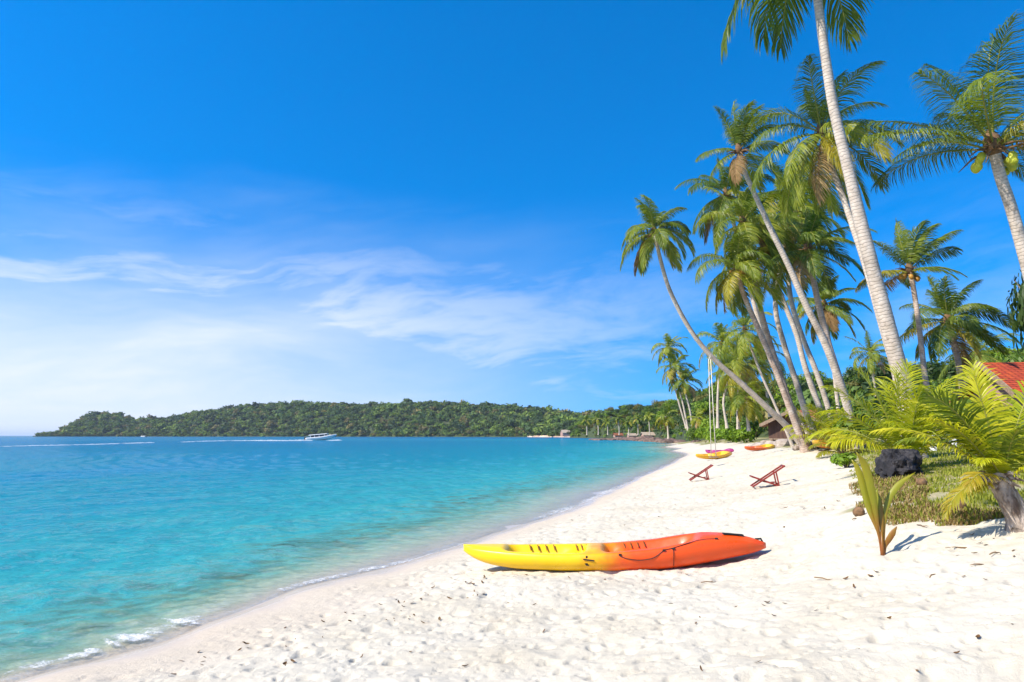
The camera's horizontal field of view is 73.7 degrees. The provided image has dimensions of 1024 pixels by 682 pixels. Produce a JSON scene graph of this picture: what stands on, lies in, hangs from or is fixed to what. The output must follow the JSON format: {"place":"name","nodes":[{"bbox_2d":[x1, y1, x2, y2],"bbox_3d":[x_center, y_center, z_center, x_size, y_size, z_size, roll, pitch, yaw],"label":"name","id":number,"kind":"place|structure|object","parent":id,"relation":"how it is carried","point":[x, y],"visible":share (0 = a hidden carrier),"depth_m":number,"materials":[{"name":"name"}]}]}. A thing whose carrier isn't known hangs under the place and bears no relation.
{"place":"outdoors","nodes":[
{"label":"outdoors","id":0,"kind":"place"},
{"bbox_2d":[33,406,559,436],"bbox_3d":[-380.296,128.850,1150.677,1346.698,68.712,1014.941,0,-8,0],"label":"hills","id":1,"kind":"structure","parent":0,"point":[349,434],"depth_m":1320.83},
{"bbox_2d":[46,428,564,436],"bbox_3d":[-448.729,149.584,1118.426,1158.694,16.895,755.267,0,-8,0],"label":"shore scrub","id":2,"kind":"object","parent":1,"relation":"on","point":[458,432],"visible":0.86,"depth_m":1278.73,"materials":[{"name":"green plant"}]},
{"bbox_2d":[35,398,606,436],"bbox_3d":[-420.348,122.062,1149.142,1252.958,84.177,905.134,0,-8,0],"label":"hill forest","id":3,"kind":"object","parent":1,"relation":"on","point":[537,419],"visible":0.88,"depth_m":1314.71,"materials":[{"name":"green plant"}]},
{"bbox_2d":[0,436,658,640],"bbox_3d":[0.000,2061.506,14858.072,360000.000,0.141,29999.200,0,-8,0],"label":"sea water","id":4,"kind":"structure","parent":0,"point":[104,518],"depth_m":22.82,"materials":[{"name":"liquid"}]},
{"bbox_2d":[20,648,98,667],"bbox_3d":[-4.070,2.833,6.081,0.339,0.017,0.824,-5,-9,33],"label":"edge foam","id":5,"kind":"object","parent":4,"relation":"on","point":[91,650],"visible":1,"depth_m":6.21,"materials":[{"name":"white"}]},
{"bbox_2d":[2,442,153,446],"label":"boat wake","id":6,"kind":"object","parent":4,"relation":"on","point":[81,444],"visible":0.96,"depth_m":147.35,"materials":[{"name":"white liquid"}]},
{"bbox_2d":[106,616,198,645],"bbox_3d":[-3.668,2.961,7.054,0.650,0.037,1.239,-3,-9,22],"label":"breaking foam","id":7,"kind":"object","parent":4,"relation":"on","point":[135,637],"visible":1,"depth_m":6.77,"materials":[{"name":"white"}]},
{"bbox_2d":[187,440,311,441],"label":"boat wake","id":8,"kind":"object","parent":4,"relation":"on","point":[254,440],"visible":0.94,"depth_m":260.72,"materials":[{"name":"white liquid"}]},
{"bbox_2d":[304,433,335,439],"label":"speedboat","id":9,"kind":"object","parent":4,"relation":"on","point":[326,436],"visible":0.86,"depth_m":301.64,"materials":[{"name":"white paint"}]},
{"bbox_2d":[279,542,465,590],"bbox_3d":[-1.693,3.517,11.026,0.463,0.023,5.586,-4,-9,29],"label":"edge foam","id":10,"kind":"object","parent":4,"relation":"on","point":[357,571],"visible":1,"depth_m":10.04,"materials":[{"name":"white"}]},
{"bbox_2d":[0,435,1023,681],"bbox_3d":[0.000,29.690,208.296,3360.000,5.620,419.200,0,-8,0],"label":"beach ground","id":11,"kind":"structure","parent":0,"point":[624,627],"depth_m":6.58,"materials":[{"name":"sand"}]},
{"bbox_2d":[601,416,612,434],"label":"coconut palm","id":12,"kind":"object","parent":11,"relation":"on","point":[605,423],"visible":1,"depth_m":416.25,"materials":[{"name":"green plant"}]},
{"bbox_2d":[464,532,765,570],"bbox_3d":[1.232,2.639,8.607,3.779,0.440,0.814,-3,-7,9],"label":"kayak","id":13,"kind":"object","parent":11,"relation":"on","point":[677,551],"visible":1,"depth_m":8.31,"materials":[{"name":"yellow plastic"}]},
{"bbox_2d":[611,412,625,434],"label":"coconut palm","id":14,"kind":"object","parent":11,"relation":"on","point":[618,419],"visible":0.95,"depth_m":377.11,"materials":[{"name":"green plant"}]},
{"bbox_2d":[622,416,635,434],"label":"coconut palm","id":15,"kind":"object","parent":11,"relation":"on","point":[627,423],"visible":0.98,"depth_m":346.75,"materials":[{"name":"green plant"}]},
{"bbox_2d":[631,413,644,434],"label":"coconut palm","id":16,"kind":"object","parent":11,"relation":"on","point":[637,420],"visible":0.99,"depth_m":327.13,"materials":[{"name":"green plant"}]},
{"bbox_2d":[639,432,655,436],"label":"shore hut","id":17,"kind":"object","parent":11,"relation":"on","point":[652,434],"visible":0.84,"depth_m":290.11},
{"bbox_2d":[642,411,654,434],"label":"coconut palm","id":18,"kind":"object","parent":11,"relation":"on","point":[648,416],"visible":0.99,"depth_m":287.69,"materials":[{"name":"green plant"}]},
{"bbox_2d":[655,404,681,438],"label":"coconut palm","id":19,"kind":"object","parent":11,"relation":"on","point":[668,410],"visible":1,"depth_m":168.25,"materials":[{"name":"green plant"}]},
{"bbox_2d":[651,333,687,428],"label":"coconut palm","id":20,"kind":"object","parent":11,"relation":"on","point":[669,350],"visible":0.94,"depth_m":150.30,"materials":[{"name":"green plant"}]},
{"bbox_2d":[656,354,696,429],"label":"coconut palm","id":21,"kind":"object","parent":11,"relation":"on","point":[674,369],"visible":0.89,"depth_m":147.42,"materials":[{"name":"green plant"}]},
{"bbox_2d":[668,366,702,419],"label":"coconut palm","id":22,"kind":"object","parent":11,"relation":"on","point":[685,387],"visible":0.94,"depth_m":145.23,"materials":[{"name":"green plant"}]},
{"bbox_2d":[684,427,699,441],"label":"shrub","id":23,"kind":"object","parent":11,"relation":"on","point":[690,432],"visible":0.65,"depth_m":128.78,"materials":[{"name":"green plant"}]},
{"bbox_2d":[685,407,711,428],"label":"coconut palm","id":24,"kind":"object","parent":11,"relation":"on","point":[695,421],"visible":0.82,"depth_m":138.63,"materials":[{"name":"green plant"}]},
{"bbox_2d":[688,464,712,480],"bbox_3d":[6.330,4.415,22.899,0.787,0.540,0.469,-1,-8,9],"label":"deck chair","id":25,"kind":"object","parent":11,"relation":"on","point":[701,472],"visible":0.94,"depth_m":22.71,"materials":[{"name":"red wood"}]},
{"bbox_2d":[694,427,706,442],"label":"shrub","id":26,"kind":"object","parent":11,"relation":"on","point":[699,432],"visible":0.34,"depth_m":98.27,"materials":[{"name":"green plant"}]},
{"bbox_2d":[699,417,714,428],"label":"shrub","id":27,"kind":"object","parent":11,"relation":"on","point":[704,423],"visible":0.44,"depth_m":123.72,"materials":[{"name":"green plant"}]},
{"bbox_2d":[620,194,797,444],"bbox_3d":[8.490,-0.679,27.662,8.441,10.443,3.213,1,-8,-6],"label":"coconut palm","id":28,"kind":"object","parent":11,"relation":"on","point":[652,234],"visible":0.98,"depth_m":27.96,"materials":[{"name":"green plant"}]},
{"bbox_2d":[708,356,718,457],"bbox_3d":[8.156,2.648,27.900,0.340,4.181,0.346,0,-8,0],"label":"rope swing","id":29,"kind":"object","parent":28,"relation":"hanging from","point":[713,408],"visible":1,"depth_m":27.91,"materials":[{"name":"fabric"}]},
{"bbox_2d":[696,451,731,458],"bbox_3d":[11.685,6.590,39.445,3.200,0.420,0.740,5,-2,-34],"label":"kayak","id":30,"kind":"object","parent":11,"relation":"on","point":[722,454],"visible":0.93,"depth_m":39.29,"materials":[{"name":"yellow plastic"}]},
{"bbox_2d":[702,423,730,441],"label":"shrub","id":31,"kind":"object","parent":11,"relation":"on","point":[707,434],"visible":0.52,"depth_m":90.45,"materials":[{"name":"green plant"}]},
{"bbox_2d":[705,448,733,452],"bbox_3d":[14.998,7.969,49.359,0.740,0.420,2.800,-5,-5,-29],"label":"kayak","id":32,"kind":"object","parent":11,"relation":"on","point":[713,451],"visible":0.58,"depth_m":49.21,"materials":[{"name":"plastic"}]},
{"bbox_2d":[713,418,728,428],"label":"shrub","id":33,"kind":"object","parent":11,"relation":"on","point":[721,421],"visible":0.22,"depth_m":103.67,"materials":[{"name":"green plant"}]},
{"bbox_2d":[697,322,751,427],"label":"coconut palm","id":34,"kind":"object","parent":11,"relation":"on","point":[717,351],"visible":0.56,"depth_m":74.87,"materials":[{"name":"green plant"}]},
{"bbox_2d":[715,425,739,441],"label":"shrub","id":35,"kind":"object","parent":11,"relation":"on","point":[723,432],"visible":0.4,"depth_m":83.50,"materials":[{"name":"green plant"}]},
{"bbox_2d":[706,356,749,427],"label":"coconut palm","id":36,"kind":"object","parent":11,"relation":"on","point":[724,411],"visible":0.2,"depth_m":77.70,"materials":[{"name":"green plant"}]},
{"bbox_2d":[723,414,745,427],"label":"shrub","id":37,"kind":"object","parent":11,"relation":"on","point":[732,422],"visible":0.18,"depth_m":99.07,"materials":[{"name":"green plant"}]},
{"bbox_2d":[728,425,756,442],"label":"shrub","id":38,"kind":"object","parent":11,"relation":"on","point":[743,434],"visible":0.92,"depth_m":74.64,"materials":[{"name":"green plant"}]},
{"bbox_2d":[675,152,812,440],"bbox_3d":[10.972,-2.047,33.478,5.638,14.736,4.794,7,-11,-42],"label":"coconut palm","id":39,"kind":"object","parent":11,"relation":"on","point":[720,203],"visible":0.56,"depth_m":34.05,"materials":[{"name":"green plant"}]},
{"bbox_2d":[714,337,775,428],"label":"coconut palm","id":40,"kind":"object","parent":11,"relation":"on","point":[746,372],"visible":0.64,"depth_m":67.45,"materials":[{"name":"green plant"}]},
{"bbox_2d":[686,230,810,452],"bbox_3d":[8.793,0.050,25.919,3.947,8.525,3.304,-5,-9,30],"label":"coconut palm","id":41,"kind":"object","parent":11,"relation":"on","point":[745,276],"visible":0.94,"depth_m":25.78,"materials":[{"name":"green plant"}]},
{"bbox_2d":[723,381,773,430],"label":"coconut palm","id":42,"kind":"object","parent":11,"relation":"on","point":[748,405],"visible":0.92,"depth_m":65.30,"materials":[{"name":"green plant"}]},
{"bbox_2d":[736,419,763,435],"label":"shrub","id":43,"kind":"object","parent":11,"relation":"on","point":[755,427],"visible":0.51,"depth_m":79.32,"materials":[{"name":"green plant"}]},
{"bbox_2d":[694,185,812,449],"bbox_3d":[9.269,-1.004,26.528,3.922,10.703,3.994,-4,-9,25],"label":"coconut palm","id":44,"kind":"object","parent":11,"relation":"on","point":[745,205],"visible":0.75,"depth_m":26.61,"materials":[{"name":"green plant"}]},
{"bbox_2d":[722,307,794,446],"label":"coconut palm","id":45,"kind":"object","parent":11,"relation":"on","point":[745,336],"visible":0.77,"depth_m":42.06,"materials":[{"name":"green plant"}]},
{"bbox_2d":[732,333,785,416],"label":"coconut palm","id":46,"kind":"object","parent":11,"relation":"on","point":[757,355],"visible":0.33,"depth_m":69.40,"materials":[{"name":"green plant"}]},
{"bbox_2d":[744,444,775,450],"bbox_3d":[16.154,6.926,44.445,3.000,0.421,0.740,5,-1,-31],"label":"kayak","id":47,"kind":"object","parent":11,"relation":"on","point":[761,447],"visible":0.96,"depth_m":44.21,"materials":[{"name":"orange plastic"}]},
{"bbox_2d":[749,464,784,486],"bbox_3d":[6.195,3.275,16.570,0.787,0.540,0.469,-2,-8,13],"label":"deck chair","id":48,"kind":"object","parent":11,"relation":"on","point":[760,480],"visible":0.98,"depth_m":16.40,"materials":[{"name":"red wood"}]},
{"bbox_2d":[720,228,829,427],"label":"coconut palm","id":49,"kind":"object","parent":11,"relation":"on","point":[812,388],"visible":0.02,"depth_m":31.13,"materials":[{"name":"grey plant"}]},
{"bbox_2d":[695,99,865,448],"bbox_3d":[9.430,-2.419,23.837,5.981,12.545,2.287,0,-8,0],"label":"coconut palm","id":50,"kind":"object","parent":11,"relation":"on","point":[737,132],"visible":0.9,"depth_m":24.00,"materials":[{"name":"green plant"}]},
{"bbox_2d":[773,439,789,446],"bbox_3d":[18.184,6.895,45.966,1.089,0.560,0.922,-8,-11,44],"label":"pale stone","id":51,"kind":"object","parent":11,"relation":"on","point":[780,442],"visible":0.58,"depth_m":45.62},
{"bbox_2d":[759,411,819,440],"bbox_3d":[20.922,6.523,49.380,5.355,3.099,4.710,-3,-9,24],"label":"beach hut","id":52,"kind":"object","parent":11,"relation":"on","point":[775,427],"visible":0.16,"depth_m":48.31,"materials":[{"name":"brown wood"}]},
{"bbox_2d":[748,177,846,439],"bbox_3d":[11.877,-1.246,28.472,4.107,11.441,4.156,-7,-10,40],"label":"coconut palm","id":53,"kind":"object","parent":11,"relation":"on","point":[800,218],"visible":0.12,"depth_m":28.70,"materials":[{"name":"green plant"}]},
{"bbox_2d":[752,151,847,424],"bbox_3d":[13.999,-2.149,32.758,4.624,14.345,4.857,-6,-10,37],"label":"coconut palm","id":54,"kind":"object","parent":11,"relation":"on","point":[804,340],"visible":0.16,"depth_m":32.22,"materials":[{"name":"green plant"}]},
{"bbox_2d":[781,403,843,448],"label":"young coconut palm","id":55,"kind":"object","parent":11,"relation":"on","point":[821,424],"visible":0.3,"depth_m":26.13,"materials":[{"name":"green plant"}]},
{"bbox_2d":[751,197,876,374],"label":"coconut palm","id":56,"kind":"object","parent":11,"relation":"on","point":[806,259],"visible":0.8,"depth_m":25.27,"materials":[{"name":"green plant"}]},
{"bbox_2d":[812,440,830,447],"bbox_3d":[12.066,3.807,25.689,2.200,0.420,0.740,4,1,-28],"label":"kayak","id":57,"kind":"object","parent":11,"relation":"on","point":[815,441],"visible":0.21,"depth_m":25.15,"materials":[{"name":"yellow plastic"}]},
{"bbox_2d":[721,0,928,458],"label":"coconut palm","id":58,"kind":"object","parent":11,"relation":"on","point":[889,330],"visible":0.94,"depth_m":16.84,"materials":[{"name":"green plant"}]},
{"bbox_2d":[747,53,904,365],"bbox_3d":[8.695,-2.140,18.475,4.147,10.571,3.995,0,-8,0],"label":"coconut palm","id":59,"kind":"object","parent":11,"relation":"on","point":[826,150],"visible":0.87,"depth_m":18.60,"materials":[{"name":"green plant"}]},
{"bbox_2d":[786,275,872,417],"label":"coconut palm","id":60,"kind":"object","parent":11,"relation":"on","point":[831,314],"visible":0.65,"depth_m":40.03,"materials":[{"name":"green plant"}]},
{"bbox_2d":[807,428,866,458],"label":"young coconut palm","id":61,"kind":"object","parent":11,"relation":"on","point":[820,453],"visible":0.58,"depth_m":21.88,"materials":[{"name":"green plant"}]},
{"bbox_2d":[829,452,855,467],"bbox_3d":[8.288,2.995,17.049,0.746,0.456,0.621,0,-8,0],"label":"shrub","id":62,"kind":"object","parent":11,"relation":"on","point":[845,459],"visible":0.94,"depth_m":16.91,"materials":[{"name":"green plant"}]},
{"bbox_2d":[852,507,864,516],"bbox_3d":[4.234,2.087,8.335,0.120,0.127,0.170,17,-23,2],"label":"coconut husk","id":63,"kind":"object","parent":11,"relation":"on","point":[858,511],"visible":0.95,"depth_m":8.28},
{"bbox_2d":[826,400,892,418],"bbox_3d":[15.227,3.517,29.885,2.814,1.986,3.068,-5,-9,31],"label":"shrub","id":64,"kind":"object","parent":11,"relation":"on","point":[856,408],"visible":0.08,"depth_m":29.85,"materials":[{"name":"green plant"}]},
{"bbox_2d":[834,402,895,446],"bbox_3d":[12.317,2.975,23.853,2.089,1.663,1.820,0,-8,0],"label":"shrub","id":65,"kind":"object","parent":11,"relation":"on","point":[858,410],"visible":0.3,"depth_m":23.54,"materials":[{"name":"green plant"}]},
{"bbox_2d":[843,330,889,395],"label":"coconut palm","id":66,"kind":"object","parent":11,"relation":"on","point":[877,357],"visible":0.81,"depth_m":59.90,"materials":[{"name":"green plant"}]},
{"bbox_2d":[852,452,915,555],"bbox_3d":[3.646,1.586,6.613,0.635,1.013,0.164,0,-8,0],"label":"coconut sprout","id":67,"kind":"object","parent":11,"relation":"on","point":[877,512],"visible":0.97,"depth_m":6.62,"materials":[{"name":"green plant"}]},
{"bbox_2d":[851,380,917,440],"bbox_3d":[17.531,3.337,31.825,3.515,2.906,3.682,-7,-11,42],"label":"shrub","id":68,"kind":"object","parent":11,"relation":"on","point":[876,401],"visible":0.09,"depth_m":31.57,"materials":[{"name":"green plant"}]},
{"bbox_2d":[874,449,922,478],"bbox_3d":[6.880,2.220,12.121,0.612,0.596,0.795,2,-8,-11],"label":"black rock","id":69,"kind":"object","parent":11,"relation":"on","point":[890,463],"visible":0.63,"depth_m":11.91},
{"bbox_2d":[804,358,1006,462],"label":"young coconut palm","id":70,"kind":"object","parent":11,"relation":"on","point":[907,421],"visible":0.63,"depth_m":13.28,"materials":[{"name":"green plant"}]},
{"bbox_2d":[855,218,967,433],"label":"coconut palm","id":71,"kind":"object","parent":11,"relation":"on","point":[910,254],"visible":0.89,"depth_m":26.54,"materials":[{"name":"green plant"}]},
{"bbox_2d":[916,478,926,484],"bbox_3d":[6.179,2.130,10.305,0.121,0.127,0.170,-16,12,-16],"label":"coconut husk","id":72,"kind":"object","parent":11,"relation":"on","point":[920,481],"visible":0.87,"depth_m":10.27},
{"bbox_2d":[854,11,1023,279],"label":"coconut palm","id":73,"kind":"object","parent":11,"relation":"on","point":[993,147],"visible":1,"depth_m":16.18,"materials":[{"name":"green plant"}]},
{"bbox_2d":[934,384,958,396],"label":"broadleaf tree","id":74,"kind":"object","parent":11,"relation":"on","point":[950,387],"visible":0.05,"depth_m":60.30,"materials":[{"name":"green plant"}]},
{"bbox_2d":[870,357,1023,532],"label":"young coconut palm","id":75,"kind":"object","parent":11,"relation":"on","point":[994,455],"visible":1,"depth_m":6.50,"materials":[{"name":"green plant"}]},
{"bbox_2d":[898,274,1022,388],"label":"coconut palm","id":76,"kind":"object","parent":11,"relation":"on","point":[950,321],"visible":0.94,"depth_m":29.97,"materials":[{"name":"green plant"}]},
{"bbox_2d":[937,317,1023,389],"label":"coconut palm","id":77,"kind":"object","parent":11,"relation":"on","point":[983,359],"visible":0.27,"depth_m":42.03,"materials":[{"name":"green plant"}]},
{"bbox_2d":[953,361,1023,405],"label":"beach house","id":78,"kind":"structure","parent":11,"relation":"on","point":[1010,374],"depth_m":25.64,"materials":[{"name":"red tile"}]},
{"bbox_2d":[976,404,1023,437],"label":"shrub","id":79,"kind":"object","parent":11,"relation":"on","point":[1012,415],"visible":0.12,"depth_m":19.46,"materials":[{"name":"green plant"}]},
{"bbox_2d":[1001,351,1023,361],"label":"broadleaf tree","id":80,"kind":"object","parent":11,"relation":"on","point":[1013,357],"visible":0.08,"depth_m":60.42,"materials":[{"name":"green plant"}]},
{"bbox_2d":[1005,269,1023,353],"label":"broadleaf tree","id":81,"kind":"object","parent":11,"relation":"on","point":[1018,297],"visible":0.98,"depth_m":30.53,"materials":[{"name":"green plant"}]},
{"bbox_2d":[0,0,1023,435],"label":"sky","id":82,"kind":"structure","parent":0,"point":[205,204],"materials":[{"name":"blue"}]},
{"bbox_2d":[527,435,569,436],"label":"beach strip","id":83,"kind":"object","parent":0,"point":[546,436],"visible":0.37,"depth_m":914.47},
{"bbox_2d":[570,414,768,441],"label":"hills","id":84,"kind":"structure","parent":0,"point":[678,436],"depth_m":413.29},
{"bbox_2d":[580,414,593,434],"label":"coconut palm","id":85,"kind":"object","parent":84,"relation":"on","point":[586,420],"visible":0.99,"depth_m":476.13,"materials":[{"name":"green plant"}]},
{"bbox_2d":[592,413,603,434],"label":"coconut palm","id":86,"kind":"object","parent":84,"relation":"on","point":[597,419],"visible":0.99,"depth_m":436.40,"materials":[{"name":"green plant"}]},
{"bbox_2d":[641,405,655,414],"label":"broadleaf tree","id":87,"kind":"object","parent":84,"relation":"on","point":[648,409],"visible":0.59,"depth_m":365.69,"materials":[{"name":"green plant"}]},
{"bbox_2d":[662,399,676,406],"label":"broadleaf tree","id":88,"kind":"object","parent":84,"relation":"on","point":[670,402],"visible":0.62,"depth_m":292.77,"materials":[{"name":"green plant"}]},
{"bbox_2d":[695,393,708,400],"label":"broadleaf tree","id":89,"kind":"object","parent":84,"relation":"on","point":[699,397],"visible":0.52,"depth_m":206.64,"materials":[{"name":"green plant"}]},
{"bbox_2d":[690,400,714,414],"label":"broadleaf tree","id":90,"kind":"object","parent":84,"relation":"on","point":[699,406],"visible":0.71,"depth_m":185.68,"materials":[{"name":"green plant"}]},
{"bbox_2d":[702,393,716,402],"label":"broadleaf tree","id":91,"kind":"object","parent":84,"relation":"on","point":[707,399],"visible":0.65,"depth_m":192.63,"materials":[{"name":"green plant"}]},
{"bbox_2d":[705,385,723,393],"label":"broadleaf tree","id":92,"kind":"object","parent":84,"relation":"on","point":[714,389],"visible":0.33,"depth_m":200.69,"materials":[{"name":"green plant"}]},
{"bbox_2d":[566,372,956,437],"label":"undergrowth","id":93,"kind":"object","parent":84,"relation":"on","point":[808,397],"visible":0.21,"depth_m":185.18,"materials":[{"name":"green plant"}]},
{"bbox_2d":[773,384,794,401],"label":"broadleaf tree","id":94,"kind":"object","parent":84,"relation":"on","point":[790,388],"visible":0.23,"depth_m":131.74,"materials":[{"name":"green plant"}]},
{"bbox_2d":[764,381,805,394],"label":"broadleaf tree","id":95,"kind":"object","parent":84,"relation":"on","point":[776,389],"visible":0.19,"depth_m":133.92,"materials":[{"name":"green plant"}]},
{"bbox_2d":[781,389,803,400],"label":"broadleaf tree","id":96,"kind":"object","parent":84,"relation":"on","point":[793,394],"visible":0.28,"depth_m":120.60,"materials":[{"name":"green plant"}]},
{"bbox_2d":[786,378,808,389],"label":"broadleaf tree","id":97,"kind":"object","parent":84,"relation":"on","point":[802,385],"visible":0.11,"depth_m":133.69,"materials":[{"name":"green plant"}]},
{"bbox_2d":[799,371,832,383],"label":"broadleaf tree","id":98,"kind":"object","parent":84,"relation":"on","point":[825,379],"visible":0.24,"depth_m":152.31,"materials":[{"name":"green plant"}]},
{"bbox_2d":[844,380,861,391],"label":"broadleaf tree","id":99,"kind":"object","parent":84,"relation":"on","point":[855,383],"visible":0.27,"depth_m":117.87,"materials":[{"name":"green plant"}]},
{"bbox_2d":[843,367,864,378],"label":"broadleaf tree","id":100,"kind":"object","parent":84,"relation":"on","point":[848,373],"visible":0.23,"depth_m":138.75,"materials":[{"name":"green plant"}]},
{"bbox_2d":[850,365,891,383],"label":"broadleaf tree","id":101,"kind":"object","parent":84,"relation":"on","point":[879,373],"visible":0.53,"depth_m":114.78,"materials":[{"name":"green plant"}]},
{"bbox_2d":[912,361,947,379],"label":"broadleaf tree","id":102,"kind":"object","parent":84,"relation":"on","point":[927,368],"visible":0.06,"depth_m":104.89,"materials":[{"name":"green plant"}]},
{"bbox_2d":[919,359,965,382],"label":"broadleaf tree","id":103,"kind":"object","parent":84,"relation":"on","point":[937,368],"visible":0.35,"depth_m":96.54,"materials":[{"name":"green plant"}]},
{"bbox_2d":[930,376,957,388],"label":"broadleaf tree","id":104,"kind":"object","parent":84,"relation":"on","point":[935,383],"visible":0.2,"depth_m":89.39,"materials":[{"name":"green plant"}]},
{"bbox_2d":[988,348,1023,360],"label":"broadleaf tree","id":105,"kind":"object","parent":84,"relation":"on","point":[998,355],"visible":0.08,"depth_m":97.91,"materials":[{"name":"green plant"}]},
{"bbox_2d":[822,444,1023,525],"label":"berm grass","id":106,"kind":"structure","parent":0,"point":[956,472],"depth_m":9.82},
{"bbox_2d":[849,466,1001,525],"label":"dry grass","id":107,"kind":"structure","parent":0,"point":[918,517],"depth_m":7.94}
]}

